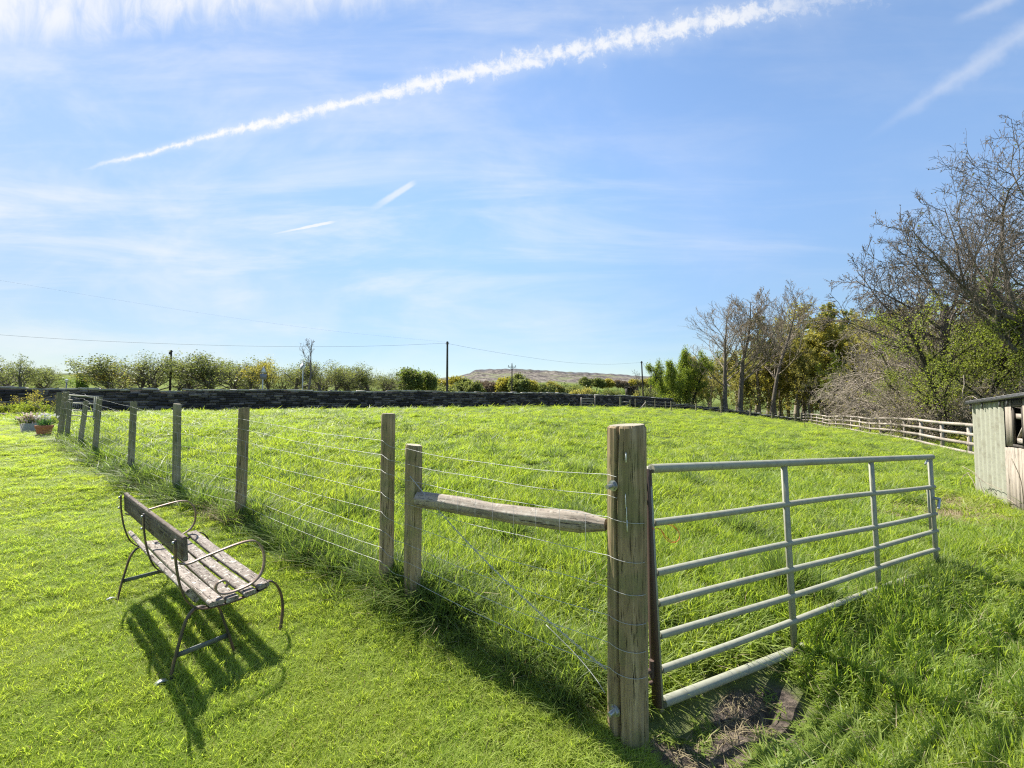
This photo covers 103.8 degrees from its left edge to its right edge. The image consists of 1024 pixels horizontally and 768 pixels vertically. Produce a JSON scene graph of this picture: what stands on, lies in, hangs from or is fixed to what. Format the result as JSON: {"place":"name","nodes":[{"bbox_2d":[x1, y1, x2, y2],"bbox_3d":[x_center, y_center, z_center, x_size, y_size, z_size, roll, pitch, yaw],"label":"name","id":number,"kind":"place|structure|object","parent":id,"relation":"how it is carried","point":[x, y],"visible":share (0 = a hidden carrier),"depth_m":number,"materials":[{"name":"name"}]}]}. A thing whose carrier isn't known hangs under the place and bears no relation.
{"place":"outdoors","nodes":[
{"label":"outdoors","id":0,"kind":"place"},
{"bbox_2d":[69,394,97,421],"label":"garden gate","id":1,"kind":"structure","parent":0,"point":[95,399],"depth_m":12.32,"materials":[{"name":"metal"}]},
{"bbox_2d":[3,369,819,409],"bbox_3d":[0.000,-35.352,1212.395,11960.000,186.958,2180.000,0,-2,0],"label":"hills","id":2,"kind":"structure","parent":0,"point":[545,376],"depth_m":1240.18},
{"bbox_2d":[50,374,639,393],"bbox_3d":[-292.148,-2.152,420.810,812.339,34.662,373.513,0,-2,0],"label":"hedges","id":3,"kind":"object","parent":2,"relation":"on","point":[81,385],"visible":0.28,"depth_m":419.02,"materials":[{"name":"green plant"}]},
{"bbox_2d":[461,379,485,391],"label":"oak tree","id":4,"kind":"object","parent":2,"relation":"on","point":[471,386],"visible":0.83,"depth_m":128.35,"materials":[{"name":"green plant"}]},
{"bbox_2d":[494,376,510,391],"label":"oak tree","id":5,"kind":"object","parent":2,"relation":"on","point":[501,385],"visible":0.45,"depth_m":132.95,"materials":[{"name":"yellow plant"}]},
{"bbox_2d":[505,372,532,392],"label":"oak tree","id":6,"kind":"object","parent":2,"relation":"on","point":[520,383],"visible":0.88,"depth_m":131.68,"materials":[{"name":"green plant"}]},
{"bbox_2d":[538,382,557,391],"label":"oak tree","id":7,"kind":"object","parent":2,"relation":"on","point":[544,387],"visible":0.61,"depth_m":142.38,"materials":[{"name":"green plant"}]},
{"bbox_2d":[590,377,606,388],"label":"round tree","id":8,"kind":"object","parent":2,"relation":"on","point":[600,383],"visible":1,"depth_m":327.74,"materials":[{"name":"green plant"}]},
{"bbox_2d":[589,388,622,394],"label":"pasture shrub","id":9,"kind":"object","parent":2,"relation":"on","point":[607,392],"visible":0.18,"depth_m":128.05,"materials":[{"name":"green plant"}]},
{"bbox_2d":[0,407,1017,767],"bbox_3d":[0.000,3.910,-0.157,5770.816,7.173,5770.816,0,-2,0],"label":"ground","id":10,"kind":"structure","parent":0,"point":[712,697],"depth_m":2.02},
{"bbox_2d":[0,354,51,386],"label":"oak tree","id":11,"kind":"object","parent":10,"relation":"on","point":[20,376],"visible":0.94,"depth_m":45.86,"materials":[{"name":"green plant"}]},
{"bbox_2d":[0,356,53,387],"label":"oak tree","id":12,"kind":"object","parent":10,"relation":"on","point":[11,382],"visible":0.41,"depth_m":50.47,"materials":[{"name":"green plant"}]},
{"bbox_2d":[19,423,38,432],"bbox_3d":[-11.805,1.099,9.864,0.448,0.276,0.266,-1,-2,23],"label":"stone trough","id":13,"kind":"object","parent":10,"relation":"on","point":[25,427],"visible":0.55,"depth_m":9.74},
{"bbox_2d":[15,412,47,424],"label":"trough flowers","id":14,"kind":"object","parent":13,"relation":"in","point":[29,418],"visible":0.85,"depth_m":9.81,"materials":[{"name":"white plant"}]},
{"bbox_2d":[34,425,53,434],"bbox_3d":[-10.449,1.031,8.969,0.308,0.220,0.301,0,-2,0],"label":"flower pot","id":15,"kind":"object","parent":10,"relation":"on","point":[42,430],"visible":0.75,"depth_m":8.88,"materials":[{"name":"ceramic"}]},
{"bbox_2d":[33,413,58,425],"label":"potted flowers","id":16,"kind":"object","parent":15,"relation":"on","point":[42,422],"visible":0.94,"depth_m":8.96,"materials":[{"name":"white plant"}]},
{"bbox_2d":[12,365,79,387],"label":"oak tree","id":17,"kind":"object","parent":10,"relation":"on","point":[46,380],"visible":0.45,"depth_m":56.14,"materials":[{"name":"green plant"}]},
{"bbox_2d":[55,392,61,419],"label":"gate post","id":18,"kind":"object","parent":10,"relation":"on","point":[58,400],"visible":0.59,"depth_m":12.94,"materials":[{"name":"grey wood"}]},
{"bbox_2d":[56,391,68,436],"bbox_3d":[-9.779,0.830,8.723,0.229,1.353,0.100,0,-2,0],"label":"fence post","id":19,"kind":"object","parent":10,"relation":"on","point":[64,403],"visible":0.8,"depth_m":8.70,"materials":[{"name":"grey wood"}]},
{"bbox_2d":[64,399,72,434],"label":"fence post","id":20,"kind":"object","parent":10,"relation":"on","point":[68,420],"visible":0.7,"depth_m":8.31,"materials":[{"name":"grey wood"}]},
{"bbox_2d":[78,401,88,441],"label":"fence post","id":21,"kind":"object","parent":10,"relation":"on","point":[84,415],"visible":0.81,"depth_m":7.60,"materials":[{"name":"grey wood"}]},
{"bbox_2d":[92,397,102,449],"bbox_3d":[-7.229,0.904,6.983,0.143,1.352,0.075,0,-2,0],"label":"fence post","id":22,"kind":"object","parent":10,"relation":"on","point":[97,415],"visible":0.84,"depth_m":6.97,"materials":[{"name":"grey wood"}]},
{"bbox_2d":[64,353,135,388],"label":"oak tree","id":23,"kind":"object","parent":10,"relation":"on","point":[94,368],"visible":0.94,"depth_m":62.18,"materials":[{"name":"green plant"}]},
{"bbox_2d":[68,360,137,388],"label":"oak tree","id":24,"kind":"object","parent":10,"relation":"on","point":[111,379],"visible":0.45,"depth_m":64.87,"materials":[{"name":"green plant"}]},
{"bbox_2d":[127,401,136,468],"bbox_3d":[-5.493,0.951,5.801,0.091,1.411,0.076,0,-2,0],"label":"fence post","id":25,"kind":"object","parent":10,"relation":"on","point":[132,427],"visible":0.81,"depth_m":5.79,"materials":[{"name":"grey wood"}]},
{"bbox_2d":[88,351,186,387],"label":"oak tree","id":26,"kind":"object","parent":10,"relation":"on","point":[152,382],"visible":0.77,"depth_m":68.75,"materials":[{"name":"green plant"}]},
{"bbox_2d":[119,349,178,387],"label":"oak tree","id":27,"kind":"object","parent":10,"relation":"on","point":[153,371],"visible":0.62,"depth_m":70.66,"materials":[{"name":"green plant"}]},
{"bbox_2d":[119,357,197,390],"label":"oak tree","id":28,"kind":"object","parent":10,"relation":"on","point":[167,377],"visible":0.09,"depth_m":93.14,"materials":[{"name":"green plant"}]},
{"bbox_2d":[172,404,181,487],"bbox_3d":[-4.043,0.974,4.841,0.110,1.476,0.086,0,-2,0],"label":"fence post","id":29,"kind":"object","parent":10,"relation":"on","point":[176,448],"visible":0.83,"depth_m":4.82,"materials":[{"name":"grey wood"}]},
{"bbox_2d":[106,492,283,687],"bbox_3d":[-2.018,1.115,2.521,1.298,0.758,0.586,-2,-3,37],"label":"garden bench","id":30,"kind":"object","parent":10,"relation":"on","point":[195,580],"visible":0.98,"depth_m":2.33,"materials":[{"name":"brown wood"}]},
{"bbox_2d":[167,351,228,389],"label":"oak tree","id":31,"kind":"object","parent":10,"relation":"on","point":[189,387],"visible":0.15,"depth_m":74.85,"materials":[{"name":"green plant"}]},
{"bbox_2d":[159,352,238,388],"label":"oak tree","id":32,"kind":"object","parent":10,"relation":"on","point":[193,369],"visible":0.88,"depth_m":70.53,"materials":[{"name":"green plant"}]},
{"bbox_2d":[182,349,253,388],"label":"oak tree","id":33,"kind":"object","parent":10,"relation":"on","point":[224,369],"visible":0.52,"depth_m":74.36,"materials":[{"name":"green plant"}]},
{"bbox_2d":[198,357,258,388],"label":"oak tree","id":34,"kind":"object","parent":10,"relation":"on","point":[232,378],"visible":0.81,"depth_m":74.28,"materials":[{"name":"green plant"}]},
{"bbox_2d":[235,407,249,513],"bbox_3d":[-2.597,0.943,3.855,0.111,1.442,0.094,0,-2,0],"label":"fence post","id":35,"kind":"object","parent":10,"relation":"on","point":[242,462],"visible":0.74,"depth_m":3.83,"materials":[{"name":"brown wood"}]},
{"bbox_2d":[235,355,272,388],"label":"oak tree","id":36,"kind":"object","parent":10,"relation":"on","point":[251,381],"visible":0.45,"depth_m":77.66,"materials":[{"name":"green plant"}]},
{"bbox_2d":[235,357,285,388],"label":"oak tree","id":37,"kind":"object","parent":10,"relation":"on","point":[269,373],"visible":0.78,"depth_m":74.51,"materials":[{"name":"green plant"}]},
{"bbox_2d":[231,359,290,388],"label":"oak tree","id":38,"kind":"object","parent":10,"relation":"on","point":[272,386],"visible":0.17,"depth_m":90.64,"materials":[{"name":"green plant"}]},
{"bbox_2d":[261,363,306,388],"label":"oak tree","id":39,"kind":"object","parent":10,"relation":"on","point":[284,382],"visible":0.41,"depth_m":91.55,"materials":[{"name":"green plant"}]},
{"bbox_2d":[267,360,331,390],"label":"oak tree","id":40,"kind":"object","parent":10,"relation":"on","point":[298,380],"visible":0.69,"depth_m":76.71,"materials":[{"name":"green plant"}]},
{"bbox_2d":[281,366,330,390],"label":"oak tree","id":41,"kind":"object","parent":10,"relation":"on","point":[291,377],"visible":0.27,"depth_m":89.38,"materials":[{"name":"green plant"}]},
{"bbox_2d":[298,338,330,389],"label":"bare tree","id":42,"kind":"object","parent":10,"relation":"on","point":[311,369],"visible":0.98,"depth_m":65.53,"materials":[{"name":"grey plant"}]},
{"bbox_2d":[296,357,339,390],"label":"oak tree","id":43,"kind":"object","parent":10,"relation":"on","point":[320,384],"visible":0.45,"depth_m":79.93,"materials":[{"name":"green plant"}]},
{"bbox_2d":[0,386,674,411],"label":"dry stone wall","id":44,"kind":"structure","parent":10,"relation":"on","point":[157,399],"depth_m":27.99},
{"bbox_2d":[0,418,684,767],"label":"lawn grass","id":45,"kind":"structure","parent":10,"relation":"on","point":[267,695],"depth_m":2.01,"materials":[{"name":"plant"}]},
{"bbox_2d":[317,359,371,390],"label":"oak tree","id":46,"kind":"object","parent":10,"relation":"on","point":[336,378],"visible":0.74,"depth_m":79.25,"materials":[{"name":"green plant"}]},
{"bbox_2d":[327,361,365,390],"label":"oak tree","id":47,"kind":"object","parent":10,"relation":"on","point":[348,382],"visible":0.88,"depth_m":80.18,"materials":[{"name":"green plant"}]},
{"bbox_2d":[333,365,386,390],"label":"oak tree","id":48,"kind":"object","parent":10,"relation":"on","point":[366,387],"visible":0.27,"depth_m":85.35,"materials":[{"name":"green plant"}]},
{"bbox_2d":[355,361,381,390],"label":"oak tree","id":49,"kind":"object","parent":10,"relation":"on","point":[370,383],"visible":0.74,"depth_m":85.30,"materials":[{"name":"green plant"}]},
{"bbox_2d":[379,413,394,590],"bbox_3d":[-0.833,0.953,2.675,0.094,1.514,0.098,0,-2,0],"label":"fence post","id":50,"kind":"object","parent":10,"relation":"on","point":[387,490],"visible":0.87,"depth_m":2.65,"materials":[{"name":"brown wood"}]},
{"bbox_2d":[376,368,407,390],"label":"oak tree","id":51,"kind":"object","parent":10,"relation":"on","point":[392,380],"visible":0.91,"depth_m":84.03,"materials":[{"name":"green plant"}]},
{"bbox_2d":[394,366,427,389],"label":"oak tree","id":52,"kind":"object","parent":10,"relation":"on","point":[411,378],"visible":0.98,"depth_m":85.26,"materials":[{"name":"green plant"}]},
{"bbox_2d":[404,444,421,602],"bbox_3d":[-0.622,1.060,2.525,0.109,1.361,0.104,0,-2,0],"label":"fence post","id":53,"kind":"object","parent":10,"relation":"on","point":[413,534],"visible":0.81,"depth_m":2.49,"materials":[{"name":"brown wood"}]},
{"bbox_2d":[58,392,405,576],"bbox_3d":[-5.223,0.683,5.609,11.059,1.276,0.059,-2,-3,34],"label":"wire netting","id":54,"kind":"object","parent":53,"relation":"attached to","point":[236,467],"visible":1,"depth_m":3.80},
{"bbox_2d":[410,476,606,692],"bbox_3d":[-0.093,0.959,2.150,1.277,0.806,0.075,-2,-3,35],"label":"tension wire","id":55,"kind":"object","parent":53,"relation":"attached to","point":[525,599],"visible":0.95,"depth_m":1.98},
{"bbox_2d":[407,449,646,678],"bbox_3d":[-0.060,0.819,2.073,1.447,0.867,0.071,-1,-3,32],"label":"wire netting","id":56,"kind":"object","parent":53,"relation":"attached to","point":[520,563],"visible":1,"depth_m":2.01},
{"bbox_2d":[419,369,439,390],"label":"oak tree","id":57,"kind":"object","parent":10,"relation":"on","point":[430,383],"visible":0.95,"depth_m":88.11,"materials":[{"name":"green plant"}]},
{"bbox_2d":[0,402,1023,734],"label":"field grass","id":58,"kind":"structure","parent":10,"relation":"on","point":[548,438],"depth_m":5.30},
{"bbox_2d":[41,430,1001,731],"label":"tall grass","id":59,"kind":"structure","parent":10,"relation":"on","point":[295,546],"depth_m":2.73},
{"bbox_2d":[605,423,654,752],"bbox_3d":[0.528,1.034,1.778,0.255,1.711,0.187,0,-2,0],"label":"gate post","id":60,"kind":"object","parent":10,"relation":"on","point":[628,698],"visible":0.98,"depth_m":1.71,"materials":[{"name":"brown wood"}]},
{"bbox_2d":[413,492,606,532],"bbox_3d":[-0.070,0.682,2.155,1.193,0.106,0.111,-4,-4,32],"label":"brace rail","id":61,"kind":"object","parent":60,"relation":"attached to","point":[567,521],"visible":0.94,"depth_m":2.06,"materials":[{"name":"wood"}]},
{"bbox_2d":[647,454,940,712],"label":"field gate","id":62,"kind":"structure","parent":60,"relation":"attached to","point":[656,636],"depth_m":2.24,"materials":[{"name":"grey metal"}]},
{"bbox_2d":[644,344,715,407],"bbox_3d":[23.001,-0.468,54.987,7.274,9.752,7.534,1,-2,-21],"label":"hawthorn bush","id":63,"kind":"object","parent":10,"relation":"on","point":[677,387],"visible":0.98,"depth_m":53.64,"materials":[{"name":"green plant"}]},
{"bbox_2d":[688,356,722,402],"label":"budding tree","id":64,"kind":"object","parent":10,"relation":"on","point":[689,358],"visible":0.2,"depth_m":54.89,"materials":[{"name":"green plant"}]},
{"bbox_2d":[697,361,738,406],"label":"budding tree","id":65,"kind":"object","parent":10,"relation":"on","point":[719,386],"visible":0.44,"depth_m":59.38,"materials":[{"name":"green plant"}]},
{"bbox_2d":[685,299,780,413],"bbox_3d":[28.411,-3.297,52.647,12.244,15.572,12.288,-1,-2,21],"label":"bare tree","id":66,"kind":"object","parent":10,"relation":"on","point":[725,380],"visible":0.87,"depth_m":52.54,"materials":[{"name":"grey plant"}]},
{"bbox_2d":[715,349,755,409],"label":"budding tree","id":67,"kind":"object","parent":10,"relation":"on","point":[732,363],"visible":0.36,"depth_m":60.98,"materials":[{"name":"green plant"}]},
{"bbox_2d":[673,403,800,421],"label":"field boundary wall","id":68,"kind":"structure","parent":10,"relation":"on","point":[690,407],"depth_m":53.03,"materials":[{"name":"stone"}]},
{"bbox_2d":[708,286,801,410],"bbox_3d":[32.105,-3.836,52.364,10.744,17.496,11.006,0,-2,6],"label":"bare tree","id":69,"kind":"object","parent":10,"relation":"on","point":[760,311],"visible":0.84,"depth_m":51.92,"materials":[{"name":"grey plant"}]},
{"bbox_2d":[721,313,793,412],"bbox_3d":[35.401,-2.358,59.401,8.055,16.492,8.716,2,-3,-37],"label":"conifer","id":70,"kind":"object","parent":10,"relation":"on","point":[759,401],"visible":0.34,"depth_m":59.16,"materials":[{"name":"green plant"}]},
{"bbox_2d":[754,340,790,416],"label":"budding tree","id":71,"kind":"object","parent":10,"relation":"on","point":[769,386],"visible":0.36,"depth_m":57.99,"materials":[{"name":"green plant"}]},
{"bbox_2d":[736,279,820,416],"bbox_3d":[35.516,-4.272,54.729,10.706,19.894,13.464,-2,-3,42],"label":"bare tree","id":72,"kind":"object","parent":10,"relation":"on","point":[778,373],"visible":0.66,"depth_m":55.24,"materials":[{"name":"grey plant"}]},
{"bbox_2d":[764,317,820,421],"bbox_3d":[42.969,-2.205,62.783,8.216,17.427,8.636,-1,-2,19],"label":"conifer","id":73,"kind":"object","parent":10,"relation":"on","point":[788,406],"visible":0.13,"depth_m":61.77,"materials":[{"name":"green plant"}]},
{"bbox_2d":[775,341,824,417],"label":"budding tree","id":74,"kind":"object","parent":10,"relation":"on","point":[795,366],"visible":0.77,"depth_m":54.96,"materials":[{"name":"green plant"}]},
{"bbox_2d":[760,301,840,420],"bbox_3d":[44.817,-3.228,63.668,12.630,19.946,12.015,0,-2,12],"label":"conifer","id":75,"kind":"object","parent":10,"relation":"on","point":[810,335],"visible":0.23,"depth_m":62.47,"materials":[{"name":"green plant"}]},
{"bbox_2d":[783,339,826,419],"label":"budding tree","id":76,"kind":"object","parent":10,"relation":"on","point":[813,371],"visible":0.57,"depth_m":55.03,"materials":[{"name":"green plant"}]},
{"bbox_2d":[801,302,845,419],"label":"conifer","id":77,"kind":"object","parent":10,"relation":"on","point":[831,315],"visible":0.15,"depth_m":64.72,"materials":[{"name":"green plant"}]},
{"bbox_2d":[788,317,862,412],"bbox_3d":[48.874,-1.849,60.779,8.438,17.296,11.101,1,-2,-23],"label":"budding tree","id":78,"kind":"object","parent":10,"relation":"on","point":[828,334],"visible":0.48,"depth_m":59.91,"materials":[{"name":"green plant"}]},
{"bbox_2d":[649,494,1011,767],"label":"straw litter","id":79,"kind":"object","parent":10,"relation":"on","point":[955,513],"visible":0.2,"depth_m":1.95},
{"bbox_2d":[812,350,850,421],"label":"budding tree","id":80,"kind":"object","parent":10,"relation":"on","point":[834,365],"visible":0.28,"depth_m":51.63,"materials":[{"name":"green plant"}]},
{"bbox_2d":[807,319,860,389],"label":"budding tree","id":81,"kind":"object","parent":10,"relation":"on","point":[813,330],"visible":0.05,"depth_m":64.21,"materials":[{"name":"green plant"}]},
{"bbox_2d":[697,403,973,448],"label":"undergrowth","id":82,"kind":"object","parent":10,"relation":"on","point":[957,437],"visible":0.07,"depth_m":35.03,"materials":[{"name":"green plant"}]},
{"bbox_2d":[649,513,1023,767],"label":"verge grass","id":83,"kind":"structure","parent":10,"relation":"on","point":[952,696],"depth_m":2.11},
{"bbox_2d":[797,343,894,421],"bbox_3d":[40.952,0.330,47.073,11.926,11.932,8.266,0,-2,0],"label":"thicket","id":84,"kind":"object","parent":10,"relation":"on","point":[810,384],"visible":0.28,"depth_m":48.70,"materials":[{"name":"plant"}]},
{"bbox_2d":[678,289,1020,416],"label":"wood","id":85,"kind":"object","parent":10,"relation":"on","point":[720,371],"visible":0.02,"depth_m":68.55,"materials":[{"name":"green plant"}]},
{"bbox_2d":[817,368,886,427],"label":"thicket","id":86,"kind":"object","parent":10,"relation":"on","point":[859,415],"visible":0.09,"depth_m":38.40,"materials":[{"name":"brown plant"}]},
{"bbox_2d":[845,330,879,373],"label":"bare tree","id":87,"kind":"object","parent":10,"relation":"on","point":[860,336],"visible":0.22,"depth_m":50.00,"materials":[{"name":"plant"}]},
{"bbox_2d":[839,326,905,383],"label":"budding tree","id":88,"kind":"object","parent":10,"relation":"on","point":[854,346],"visible":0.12,"depth_m":58.79,"materials":[{"name":"green plant"}]},
{"bbox_2d":[848,310,915,378],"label":"budding tree","id":89,"kind":"object","parent":10,"relation":"on","point":[864,338],"visible":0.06,"depth_m":48.18,"materials":[{"name":"green plant"}]},
{"bbox_2d":[800,412,973,454],"bbox_3d":[25.502,3.146,30.411,0.869,2.260,41.788,-1,-3,29],"label":"rail fence","id":90,"kind":"object","parent":10,"relation":"on","point":[969,443],"visible":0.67,"depth_m":18.60,"materials":[{"name":"grey wood"}]},
{"bbox_2d":[808,348,982,429],"bbox_3d":[30.390,1.491,30.301,13.116,9.873,11.342,-1,-3,31],"label":"thicket","id":91,"kind":"object","parent":10,"relation":"on","point":[854,408],"visible":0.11,"depth_m":32.35,"materials":[{"name":"brown plant"}]},
{"bbox_2d":[858,293,932,379],"bbox_3d":[45.741,-2.004,45.995,8.605,15.835,6.023,0,-2,-3],"label":"budding tree","id":92,"kind":"object","parent":10,"relation":"on","point":[892,330],"visible":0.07,"depth_m":46.37,"materials":[{"name":"green plant"}]},
{"bbox_2d":[809,320,992,425],"bbox_3d":[33.059,1.017,33.473,13.599,13.817,15.619,0,-2,-4],"label":"thicket","id":93,"kind":"object","parent":10,"relation":"on","point":[843,383],"visible":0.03,"depth_m":33.91,"materials":[{"name":"brown plant"}]},
{"bbox_2d":[802,184,1023,434],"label":"twiggy tree","id":94,"kind":"object","parent":10,"relation":"on","point":[942,327],"visible":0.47,"depth_m":23.89,"materials":[{"name":"brown plant"}]},
{"bbox_2d":[816,288,1016,422],"bbox_3d":[29.791,0.399,28.474,14.434,14.666,16.579,1,-2,-16],"label":"thicket","id":95,"kind":"object","parent":10,"relation":"on","point":[867,374],"visible":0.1,"depth_m":28.39,"materials":[{"name":"brown plant"}]},
{"bbox_2d":[875,367,957,430],"bbox_3d":[27.102,1.871,25.172,7.080,7.194,8.132,-1,-3,27],"label":"thicket","id":96,"kind":"object","parent":10,"relation":"on","point":[900,393],"visible":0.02,"depth_m":26.70,"materials":[{"name":"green plant"}]},
{"bbox_2d":[852,370,1018,441],"bbox_3d":[22.429,1.778,19.695,7.229,5.349,8.360,1,-3,-28],"label":"thicket","id":97,"kind":"object","parent":10,"relation":"on","point":[893,402],"visible":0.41,"depth_m":21.01,"materials":[{"name":"brown plant"}]},
{"bbox_2d":[861,339,1018,437],"bbox_3d":[22.496,0.575,20.819,4.261,6.138,6.847,2,-3,-37],"label":"hawthorn bush","id":98,"kind":"object","parent":10,"relation":"on","point":[916,371],"visible":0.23,"depth_m":21.43,"materials":[{"name":"green plant"}]},
{"bbox_2d":[866,112,1023,392],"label":"oak tree","id":99,"kind":"object","parent":10,"relation":"on","point":[971,294],"visible":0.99,"depth_m":18.10,"materials":[{"name":"brown plant"}]},
{"bbox_2d":[866,288,1023,443],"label":"hawthorn bush","id":100,"kind":"object","parent":10,"relation":"on","point":[933,395],"visible":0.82,"depth_m":18.70,"materials":[{"name":"green plant"}]},
{"bbox_2d":[878,363,1023,443],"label":"thicket","id":101,"kind":"object","parent":10,"relation":"on","point":[959,413],"visible":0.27,"depth_m":18.70,"materials":[{"name":"brown plant"}]},
{"bbox_2d":[952,266,1023,403],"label":"hawthorn bush","id":102,"kind":"object","parent":10,"relation":"on","point":[988,333],"visible":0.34,"depth_m":19.61,"materials":[{"name":"green plant"}]},
{"bbox_2d":[960,375,1023,503],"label":"bramble","id":103,"kind":"object","parent":10,"relation":"on","point":[975,473],"visible":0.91,"depth_m":6.92,"materials":[{"name":"brown plant"}]},
{"bbox_2d":[965,393,1023,510],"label":"field shed","id":104,"kind":"structure","parent":10,"relation":"on","point":[998,430],"depth_m":6.61,"materials":[{"name":"wood"}]},
{"bbox_2d":[1011,400,1023,448],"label":"window","id":105,"kind":"structure","parent":104,"relation":"in","point":[1014,403],"depth_m":6.07,"materials":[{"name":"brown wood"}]},
{"bbox_2d":[0,0,1023,379],"label":"sky","id":106,"kind":"structure","parent":0,"point":[564,181],"materials":[{"name":"blue"}]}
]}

